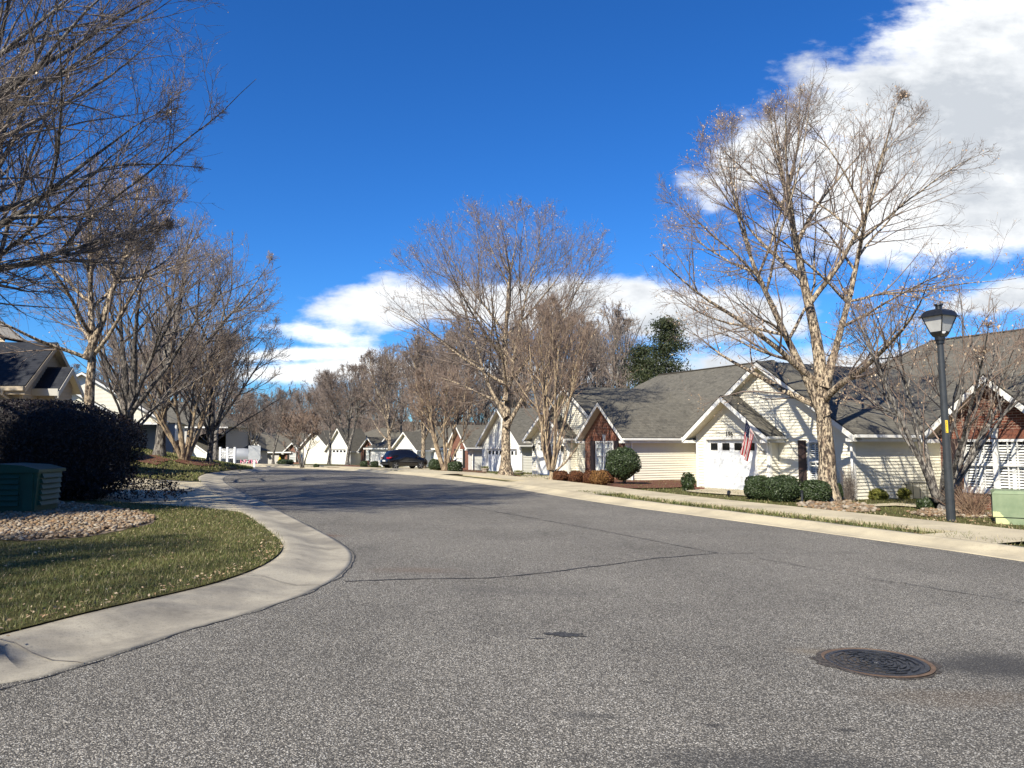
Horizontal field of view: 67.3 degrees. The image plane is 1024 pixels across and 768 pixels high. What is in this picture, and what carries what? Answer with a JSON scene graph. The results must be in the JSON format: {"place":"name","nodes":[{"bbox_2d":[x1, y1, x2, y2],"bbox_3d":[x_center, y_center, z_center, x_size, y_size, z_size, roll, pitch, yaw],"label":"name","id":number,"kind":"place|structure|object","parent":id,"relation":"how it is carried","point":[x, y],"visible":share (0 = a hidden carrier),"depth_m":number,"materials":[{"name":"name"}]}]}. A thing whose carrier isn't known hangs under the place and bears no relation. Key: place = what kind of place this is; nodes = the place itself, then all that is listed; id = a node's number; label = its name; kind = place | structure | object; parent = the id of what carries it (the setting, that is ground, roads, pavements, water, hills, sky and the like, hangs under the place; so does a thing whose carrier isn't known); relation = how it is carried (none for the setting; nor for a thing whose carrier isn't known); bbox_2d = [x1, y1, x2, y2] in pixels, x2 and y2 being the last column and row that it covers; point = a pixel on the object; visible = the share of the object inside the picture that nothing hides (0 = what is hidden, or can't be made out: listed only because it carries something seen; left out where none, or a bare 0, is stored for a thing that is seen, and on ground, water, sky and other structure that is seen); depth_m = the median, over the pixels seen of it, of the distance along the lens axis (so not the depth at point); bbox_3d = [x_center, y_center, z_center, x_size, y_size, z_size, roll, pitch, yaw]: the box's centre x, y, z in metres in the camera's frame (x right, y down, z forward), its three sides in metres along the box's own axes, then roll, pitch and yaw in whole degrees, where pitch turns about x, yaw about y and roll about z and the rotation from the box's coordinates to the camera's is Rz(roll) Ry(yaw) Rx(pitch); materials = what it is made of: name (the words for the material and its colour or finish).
{"place":"outdoors","nodes":[
{"label":"outdoors","id":0,"kind":"place"},
{"bbox_2d":[70,478,240,511],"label":"driveway","id":1,"kind":"structure","parent":0,"point":[200,495],"depth_m":19.89,"materials":[{"name":"concrete"}]},
{"bbox_2d":[123,448,252,481],"bbox_3d":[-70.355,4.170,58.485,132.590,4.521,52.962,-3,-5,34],"label":"lawn","id":2,"kind":"structure","parent":0,"point":[183,469],"depth_m":34.99,"materials":[{"name":"green plant"}]},
{"bbox_2d":[17,226,261,462],"bbox_3d":[-15.394,-1.607,31.677,10.377,10.919,8.444,0,-4,0],"label":"bare tree","id":3,"kind":"object","parent":2,"relation":"on","point":[129,402],"visible":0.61,"depth_m":32.16,"materials":[{"name":"brown plant"}]},
{"bbox_2d":[36,208,286,456],"bbox_3d":[-17.454,-2.746,38.204,11.733,12.888,8.962,1,-5,-13],"label":"bare tree","id":4,"kind":"object","parent":2,"relation":"on","point":[160,445],"visible":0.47,"depth_m":38.47,"materials":[{"name":"brown plant"}]},
{"bbox_2d":[173,458,207,465],"bbox_3d":[-15.920,3.884,38.432,1.438,0.347,3.218,1,-5,-11],"label":"mulch bed","id":5,"kind":"object","parent":2,"relation":"on","point":[190,461],"visible":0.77,"depth_m":37.94,"materials":[{"name":"brown wood"}]},
{"bbox_2d":[126,320,241,459],"bbox_3d":[-16.551,0.081,38.838,5.697,7.703,5.477,3,-5,-31],"label":"bare tree","id":6,"kind":"object","parent":5,"relation":"on","point":[185,451],"visible":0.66,"depth_m":38.20,"materials":[{"name":"beige plant"}]},
{"bbox_2d":[151,402,254,448],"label":"house","id":7,"kind":"structure","parent":2,"relation":"on","point":[238,439],"depth_m":98.95,"materials":[{"name":"grey plastic"}]},
{"bbox_2d":[194,461,220,465],"bbox_3d":[-15.516,4.064,39.471,0.835,0.209,3.871,1,-5,-11],"label":"mulch bed","id":8,"kind":"object","parent":2,"relation":"on","point":[214,463],"visible":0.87,"depth_m":39.05,"materials":[{"name":"brown wood"}]},
{"bbox_2d":[141,291,298,462],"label":"bare tree","id":9,"kind":"object","parent":8,"relation":"on","point":[210,428],"visible":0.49,"depth_m":40.41,"materials":[{"name":"brown plant"}]},
{"bbox_2d":[0,414,483,633],"bbox_3d":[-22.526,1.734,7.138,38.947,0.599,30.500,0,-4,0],"label":"lawn","id":10,"kind":"structure","parent":0,"point":[82,596],"depth_m":9.33,"materials":[{"name":"green plant"}]},
{"bbox_2d":[0,323,83,407],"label":"house","id":11,"kind":"structure","parent":10,"relation":"on","point":[48,375],"depth_m":28.43,"materials":[{"name":"beige plastic"}]},
{"bbox_2d":[0,500,155,540],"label":"river stones","id":12,"kind":"object","parent":10,"relation":"on","point":[70,515],"visible":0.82,"depth_m":13.39,"materials":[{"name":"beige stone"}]},
{"bbox_2d":[0,463,65,512],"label":"utility box","id":13,"kind":"object","parent":12,"relation":"on","point":[32,487],"visible":0.98,"depth_m":14.80,"materials":[{"name":"green plastic"}]},
{"bbox_2d":[0,398,193,502],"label":"hedge","id":14,"kind":"object","parent":10,"relation":"on","point":[87,449],"visible":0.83,"depth_m":18.31,"materials":[{"name":"green plant"}]},
{"bbox_2d":[0,144,230,414],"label":"bare tree","id":15,"kind":"object","parent":10,"relation":"on","point":[91,333],"visible":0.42,"depth_m":24.78,"materials":[{"name":"brown plant"}]},
{"bbox_2d":[0,0,255,336],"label":"bare tree","id":16,"kind":"object","parent":10,"relation":"on","point":[13,84],"visible":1,"depth_m":15.08,"materials":[{"name":"brown plant"}]},
{"bbox_2d":[0,500,276,614],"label":"fallen leaves","id":17,"kind":"object","parent":10,"relation":"on","point":[142,553],"visible":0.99,"depth_m":9.73,"materials":[{"name":"brown plant"}]},
{"bbox_2d":[0,542,282,639],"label":"fallen leaves","id":18,"kind":"object","parent":10,"relation":"on","point":[95,602],"visible":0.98,"depth_m":7.35,"materials":[{"name":"brown plant"}]},
{"bbox_2d":[172,322,268,459],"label":"bare tree","id":19,"kind":"object","parent":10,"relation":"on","point":[215,451],"visible":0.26,"depth_m":58.67,"materials":[{"name":"brown plant"}]},
{"bbox_2d":[200,414,482,434],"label":"underbrush","id":20,"kind":"object","parent":10,"relation":"on","point":[273,430],"visible":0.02,"depth_m":134.01,"materials":[{"name":"brown plant"}]},
{"bbox_2d":[246,465,1023,561],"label":"kerb","id":21,"kind":"structure","parent":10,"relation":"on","point":[1005,551],"depth_m":17.24,"materials":[{"name":"concrete"}]},
{"bbox_2d":[274,407,322,467],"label":"bare tree","id":22,"kind":"object","parent":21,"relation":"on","point":[300,422],"visible":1,"depth_m":59.82,"materials":[{"name":"brown plant"}]},
{"bbox_2d":[398,467,429,469],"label":"driveway","id":23,"kind":"structure","parent":0,"point":[413,468],"depth_m":64.37,"materials":[{"name":"concrete"}]},
{"bbox_2d":[380,449,427,468],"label":"parked car","id":24,"kind":"object","parent":23,"relation":"on","point":[400,457],"visible":0.95,"depth_m":62.97,"materials":[{"name":"black paint"}]},
{"bbox_2d":[0,467,1023,767],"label":"road","id":25,"kind":"structure","parent":0,"point":[448,653],"depth_m":5.88,"materials":[{"name":"grey asphalt"}]},
{"bbox_2d":[0,468,351,683],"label":"kerb","id":26,"kind":"structure","parent":25,"relation":"on","point":[303,566],"depth_m":7.23,"materials":[{"name":"concrete"}]},
{"bbox_2d":[219,447,235,463],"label":"fence","id":27,"kind":"object","parent":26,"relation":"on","point":[227,453],"visible":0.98,"depth_m":57.72,"materials":[{"name":"white paint"}]},
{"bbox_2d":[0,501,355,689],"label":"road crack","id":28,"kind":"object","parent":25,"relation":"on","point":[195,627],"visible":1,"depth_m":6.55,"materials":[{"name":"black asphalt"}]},
{"bbox_2d":[356,553,712,580],"bbox_3d":[0.779,2.453,10.286,6.085,0.126,0.524,3,-5,-32],"label":"road crack","id":29,"kind":"object","parent":25,"relation":"on","point":[522,574],"visible":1,"depth_m":9.64,"materials":[{"name":"black asphalt"}]},
{"bbox_2d":[808,649,941,679],"bbox_3d":[2.804,2.146,5.921,0.971,0.022,0.874,0,-4,0],"label":"tar ring","id":30,"kind":"object","parent":25,"relation":"on","point":[820,659],"visible":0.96,"depth_m":5.85,"materials":[{"name":"black asphalt"}]},
{"bbox_2d":[821,648,935,677],"bbox_3d":[2.808,2.141,5.927,0.810,0.010,0.810,1,-5,-17],"label":"manhole","id":31,"kind":"object","parent":30,"relation":"on","point":[892,664],"visible":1,"depth_m":5.89,"materials":[{"name":"metal"}]},
{"bbox_2d":[0,0,1023,421],"label":"sky","id":32,"kind":"structure","parent":0,"point":[359,122],"materials":[{"name":"blue"}]},
{"bbox_2d":[236,463,1023,542],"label":"pavement","id":33,"kind":"structure","parent":0,"point":[922,524],"depth_m":19.86,"materials":[{"name":"concrete"}]},
{"bbox_2d":[294,464,1023,529],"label":"lawn","id":34,"kind":"structure","parent":0,"point":[897,513],"depth_m":23.27,"materials":[{"name":"green plant"}]},
{"bbox_2d":[72,372,187,452],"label":"house","id":35,"kind":"structure","parent":34,"relation":"on","point":[103,395],"depth_m":67.54,"materials":[{"name":"beige plastic"}]},
{"bbox_2d":[192,433,270,463],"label":"house","id":36,"kind":"structure","parent":34,"relation":"on","point":[200,448],"depth_m":99.62,"materials":[{"name":"white plastic"}]},
{"bbox_2d":[223,390,280,463],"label":"bare tree","id":37,"kind":"object","parent":34,"relation":"on","point":[256,417],"visible":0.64,"depth_m":99.47,"materials":[{"name":"brown plant"}]},
{"bbox_2d":[221,432,290,463],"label":"brick house","id":38,"kind":"structure","parent":34,"relation":"on","point":[270,443],"depth_m":119.12,"materials":[{"name":"concrete"}]},
{"bbox_2d":[253,390,293,463],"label":"bare tree","id":39,"kind":"object","parent":34,"relation":"on","point":[285,409],"visible":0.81,"depth_m":91.54,"materials":[{"name":"brown plant"}]},
{"bbox_2d":[252,433,297,458],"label":"house","id":40,"kind":"structure","parent":34,"relation":"on","point":[262,443],"depth_m":120.80,"materials":[{"name":"white plastic"}]},
{"bbox_2d":[281,433,307,463],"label":"brick house","id":41,"kind":"structure","parent":34,"relation":"on","point":[292,456],"depth_m":117.56,"materials":[{"name":"concrete"}]},
{"bbox_2d":[296,430,333,463],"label":"house","id":42,"kind":"structure","parent":34,"relation":"on","point":[316,455],"depth_m":113.58,"materials":[{"name":"beige plastic"}]},
{"bbox_2d":[303,379,348,464],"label":"bare tree","id":43,"kind":"object","parent":34,"relation":"on","point":[309,397],"visible":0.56,"depth_m":99.71,"materials":[{"name":"brown plant"}]},
{"bbox_2d":[310,360,390,464],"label":"bare tree","id":44,"kind":"object","parent":34,"relation":"on","point":[325,395],"visible":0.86,"depth_m":91.34,"materials":[{"name":"brown plant"}]},
{"bbox_2d":[323,428,397,464],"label":"house","id":45,"kind":"structure","parent":34,"relation":"on","point":[339,445],"depth_m":110.05,"materials":[{"name":"white plastic"}]},
{"bbox_2d":[332,449,345,463],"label":"garage door","id":46,"kind":"structure","parent":45,"relation":"in","point":[338,455],"depth_m":109.64,"materials":[{"name":"white paint"}]},
{"bbox_2d":[357,431,402,464],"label":"brick house","id":47,"kind":"structure","parent":34,"relation":"on","point":[368,441],"depth_m":107.92,"materials":[{"name":"concrete"}]},
{"bbox_2d":[352,341,418,450],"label":"bare tree","id":48,"kind":"object","parent":34,"relation":"on","point":[387,368],"visible":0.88,"depth_m":80.05,"materials":[{"name":"brown plant"}]},
{"bbox_2d":[381,350,422,434],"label":"bare tree","id":49,"kind":"object","parent":34,"relation":"on","point":[400,420],"visible":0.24,"depth_m":95.72,"materials":[{"name":"brown plant"}]},
{"bbox_2d":[363,425,452,466],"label":"house","id":50,"kind":"structure","parent":34,"relation":"on","point":[409,440],"depth_m":93.51,"materials":[{"name":"white plastic"}]},
{"bbox_2d":[382,331,467,467],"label":"bare tree","id":51,"kind":"object","parent":34,"relation":"on","point":[420,347],"visible":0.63,"depth_m":68.85,"materials":[{"name":"brown plant"}]},
{"bbox_2d":[402,358,486,469],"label":"bare tree","id":52,"kind":"object","parent":34,"relation":"on","point":[424,397],"visible":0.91,"depth_m":56.20,"materials":[{"name":"beige plant"}]},
{"bbox_2d":[437,314,492,421],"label":"bare tree","id":53,"kind":"object","parent":34,"relation":"on","point":[477,360],"visible":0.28,"depth_m":99.95,"materials":[{"name":"brown plant"}]},
{"bbox_2d":[454,324,502,424],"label":"bare tree","id":54,"kind":"object","parent":34,"relation":"on","point":[474,420],"visible":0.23,"depth_m":102.76,"materials":[{"name":"brown plant"}]},
{"bbox_2d":[470,339,508,424],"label":"bare tree","id":55,"kind":"object","parent":34,"relation":"on","point":[485,416],"visible":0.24,"depth_m":108.76,"materials":[{"name":"brown plant"}]},
{"bbox_2d":[445,407,540,472],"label":"house","id":56,"kind":"structure","parent":34,"relation":"on","point":[480,448],"depth_m":59.94,"materials":[{"name":"white plastic"}]},
{"bbox_2d":[488,449,516,471],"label":"garage door","id":57,"kind":"structure","parent":56,"relation":"in","point":[494,455],"depth_m":59.55,"materials":[{"name":"white paint"}]},
{"bbox_2d":[476,334,515,417],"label":"bare tree","id":58,"kind":"object","parent":34,"relation":"on","point":[501,366],"visible":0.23,"depth_m":108.20,"materials":[{"name":"brown plant"}]},
{"bbox_2d":[375,191,642,475],"bbox_3d":[-0.259,-2.597,39.669,13.936,14.846,11.032,0,-4,0],"label":"bare tree","id":59,"kind":"object","parent":34,"relation":"on","point":[505,467],"visible":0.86,"depth_m":39.23,"materials":[{"name":"brown plant"}]},
{"bbox_2d":[488,322,535,407],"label":"bare tree","id":60,"kind":"object","parent":34,"relation":"on","point":[514,402],"visible":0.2,"depth_m":107.00,"materials":[{"name":"brown plant"}]},
{"bbox_2d":[495,314,564,407],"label":"bare tree","id":61,"kind":"object","parent":34,"relation":"on","point":[524,403],"visible":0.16,"depth_m":97.33,"materials":[{"name":"brown plant"}]},
{"bbox_2d":[499,289,608,479],"bbox_3d":[2.016,0.092,35.339,5.256,8.867,4.816,0,-4,0],"label":"bare tree","id":62,"kind":"object","parent":34,"relation":"on","point":[550,460],"visible":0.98,"depth_m":34.67,"materials":[{"name":"beige plant"}]},
{"bbox_2d":[560,308,612,386],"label":"bare tree","id":63,"kind":"object","parent":34,"relation":"on","point":[569,353],"visible":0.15,"depth_m":105.42,"materials":[{"name":"brown plant"}]},
{"bbox_2d":[520,386,669,474],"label":"house","id":64,"kind":"structure","parent":34,"relation":"on","point":[586,400],"depth_m":42.61,"materials":[{"name":"beige plastic"}]},
{"bbox_2d":[539,443,561,474],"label":"garage door","id":65,"kind":"structure","parent":64,"relation":"in","point":[543,470],"depth_m":43.87,"materials":[{"name":"white metal"}]},
{"bbox_2d":[576,321,621,387],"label":"bare tree","id":66,"kind":"object","parent":34,"relation":"on","point":[602,383],"visible":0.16,"depth_m":120.83,"materials":[{"name":"grey plant"}]},
{"bbox_2d":[574,318,628,386],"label":"bare tree","id":67,"kind":"object","parent":34,"relation":"on","point":[594,356],"visible":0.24,"depth_m":112.84,"materials":[{"name":"grey plant"}]},
{"bbox_2d":[592,296,645,387],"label":"bare tree","id":68,"kind":"object","parent":34,"relation":"on","point":[617,313],"visible":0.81,"depth_m":107.13,"materials":[{"name":"grey plant"}]},
{"bbox_2d":[603,318,648,387],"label":"bare tree","id":69,"kind":"object","parent":34,"relation":"on","point":[640,343],"visible":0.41,"depth_m":108.65,"materials":[{"name":"grey plant"}]},
{"bbox_2d":[568,479,695,487],"bbox_3d":[5.436,4.504,35.578,6.173,0.212,13.767,-1,-5,14],"label":"mulch bed","id":70,"kind":"object","parent":34,"relation":"on","point":[651,483],"visible":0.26,"depth_m":32.87,"materials":[{"name":"brown wood"}]},
{"bbox_2d":[589,469,608,484],"bbox_3d":[3.522,3.799,31.030,0.851,0.724,0.820,0,-4,0],"label":"shrub","id":71,"kind":"object","parent":70,"relation":"on","point":[598,477],"visible":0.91,"depth_m":30.79,"materials":[{"name":"orange plant"}]},
{"bbox_2d":[604,446,641,483],"bbox_3d":[4.741,3.516,32.728,1.565,1.786,1.612,0,-4,0],"label":"shrub","id":72,"kind":"object","parent":70,"relation":"on","point":[623,463],"visible":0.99,"depth_m":32.31,"materials":[{"name":"green plant"}]},
{"bbox_2d":[574,401,696,480],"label":"house","id":73,"kind":"structure","parent":34,"relation":"on","point":[651,434],"depth_m":38.19,"materials":[{"name":"beige plastic"}]},
{"bbox_2d":[595,441,613,470],"bbox_3d":[4.620,3.622,38.328,0.115,1.550,1.660,2,-5,-27],"label":"window","id":74,"kind":"structure","parent":73,"relation":"in","point":[601,447],"depth_m":38.58,"materials":[{"name":"white glass"}]},
{"bbox_2d":[615,340,658,387],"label":"evergreen tree","id":75,"kind":"object","parent":34,"relation":"on","point":[638,355],"visible":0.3,"depth_m":95.86,"materials":[{"name":"green plant"}]},
{"bbox_2d":[630,310,703,384],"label":"evergreen tree","id":76,"kind":"object","parent":34,"relation":"on","point":[662,355],"visible":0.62,"depth_m":85.91,"materials":[{"name":"green plant"}]},
{"bbox_2d":[681,471,695,490],"bbox_3d":[6.633,3.691,28.994,0.585,0.798,0.581,-3,-5,34],"label":"shrub","id":77,"kind":"object","parent":34,"relation":"on","point":[688,480],"visible":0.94,"depth_m":28.84,"materials":[{"name":"green plant"}]},
{"bbox_2d":[743,475,768,499],"bbox_3d":[7.896,3.324,24.589,0.994,0.842,0.938,0,-4,0],"label":"shrub","id":78,"kind":"object","parent":34,"relation":"on","point":[752,487],"visible":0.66,"depth_m":24.29,"materials":[{"name":"green plant"}]},
{"bbox_2d":[759,474,802,501],"bbox_3d":[8.399,3.246,23.907,1.290,0.904,1.292,0,-4,0],"label":"shrub","id":79,"kind":"object","parent":34,"relation":"on","point":[783,488],"visible":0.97,"depth_m":23.54,"materials":[{"name":"green plant"}]},
{"bbox_2d":[633,360,940,499],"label":"house","id":80,"kind":"structure","parent":34,"relation":"on","point":[871,443],"depth_m":28.85,"materials":[{"name":"beige plastic"}]},
{"bbox_2d":[709,439,754,489],"bbox_3d":[8.765,3.268,30.510,0.071,2.130,2.740,2,-5,-27],"label":"garage door","id":81,"kind":"structure","parent":80,"relation":"in","point":[728,469],"depth_m":30.66,"materials":[{"name":"white metal"}]},
{"bbox_2d":[740,417,764,461],"bbox_3d":[9.020,2.072,28.827,0.979,1.677,0.296,2,-5,-20],"label":"flag","id":82,"kind":"object","parent":80,"relation":"attached to","point":[746,445],"visible":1,"depth_m":28.71,"materials":[{"name":"multicoloured fabric"}]},
{"bbox_2d":[807,441,818,479],"bbox_3d":[10.864,2.789,27.175,0.185,1.570,1.000,2,-5,-27],"label":"window","id":83,"kind":"structure","parent":80,"relation":"in","point":[815,456],"depth_m":27.46,"materials":[{"name":"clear glass"}]},
{"bbox_2d":[802,479,832,501],"bbox_3d":[9.303,3.297,23.580,0.946,0.782,0.893,0,-4,0],"label":"shrub","id":84,"kind":"object","parent":34,"relation":"on","point":[816,490],"visible":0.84,"depth_m":23.25,"materials":[{"name":"green plant"}]},
{"bbox_2d":[636,60,1023,500],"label":"bare tree","id":85,"kind":"object","parent":34,"relation":"on","point":[818,384],"visible":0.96,"depth_m":24.31,"materials":[{"name":"brown plant"}]},
{"bbox_2d":[796,499,880,512],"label":"river stones","id":86,"kind":"object","parent":34,"relation":"on","point":[840,504],"visible":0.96,"depth_m":21.48,"materials":[{"name":"beige stone"}]},
{"bbox_2d":[836,462,863,501],"bbox_3d":[10.773,3.099,24.573,0.916,1.396,0.997,0,-4,0],"label":"branch shrub","id":87,"kind":"object","parent":34,"relation":"on","point":[850,492],"visible":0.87,"depth_m":24.52,"materials":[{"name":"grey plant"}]},
{"bbox_2d":[918,303,959,521],"bbox_3d":[10.162,0.799,18.113,0.635,5.420,0.635,2,-5,-26],"label":"street lamp","id":88,"kind":"object","parent":34,"relation":"on","point":[938,320],"visible":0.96,"depth_m":18.08,"materials":[{"name":"black metal"}]},
{"bbox_2d":[873,329,1023,509],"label":"brick house","id":89,"kind":"structure","parent":34,"relation":"on","point":[998,462],"depth_m":22.36,"materials":[{"name":"beige plastic"}]},
{"bbox_2d":[962,439,1023,493],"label":"window","id":90,"kind":"structure","parent":89,"relation":"in","point":[985,469],"depth_m":21.78,"materials":[{"name":"white glass"}]},
{"bbox_2d":[990,489,1023,524],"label":"utility cabinet","id":91,"kind":"object","parent":34,"relation":"on","point":[1007,506],"visible":0.85,"depth_m":17.45,"materials":[{"name":"green metal"}]},
{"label":"stone bed","id":92,"kind":"structure","parent":34,"relation":"on","visible":0},
{"bbox_2d":[816,279,1023,508],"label":"bare tree","id":93,"kind":"object","parent":92,"relation":"on","point":[930,479],"visible":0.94,"depth_m":21.06,"materials":[{"name":"brown plant"}]},
{"bbox_2d":[906,507,991,517],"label":"river stones","id":94,"kind":"object","parent":92,"relation":"on","point":[929,513],"visible":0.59,"depth_m":19.63,"materials":[{"name":"beige stone"}]},
{"bbox_2d":[936,483,1003,515],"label":"ornamental grass","id":95,"kind":"object","parent":92,"relation":"on","point":[970,506],"depth_m":19.51,"materials":[{"name":"plant"}]},
{"bbox_2d":[687,488,744,495],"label":"driveway","id":96,"kind":"structure","parent":0,"point":[722,491],"depth_m":28.31,"materials":[{"name":"concrete"}]},
{"bbox_2d":[444,474,1023,546],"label":"verge","id":97,"kind":"structure","parent":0,"point":[1018,543],"depth_m":18.45,"materials":[{"name":"green plant"}]},
{"bbox_2d":[509,481,617,493],"bbox_3d":[1.757,3.918,28.968,1.165,0.138,8.068,2,-5,-21],"label":"apron","id":98,"kind":"object","parent":97,"relation":"on","point":[565,487],"visible":0.57,"depth_m":28.45,"materials":[{"name":"concrete"}]},
{"bbox_2d":[924,531,1023,543],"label":"apron","id":99,"kind":"object","parent":97,"relation":"on","point":[982,537],"visible":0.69,"depth_m":14.04,"materials":[{"name":"concrete"}]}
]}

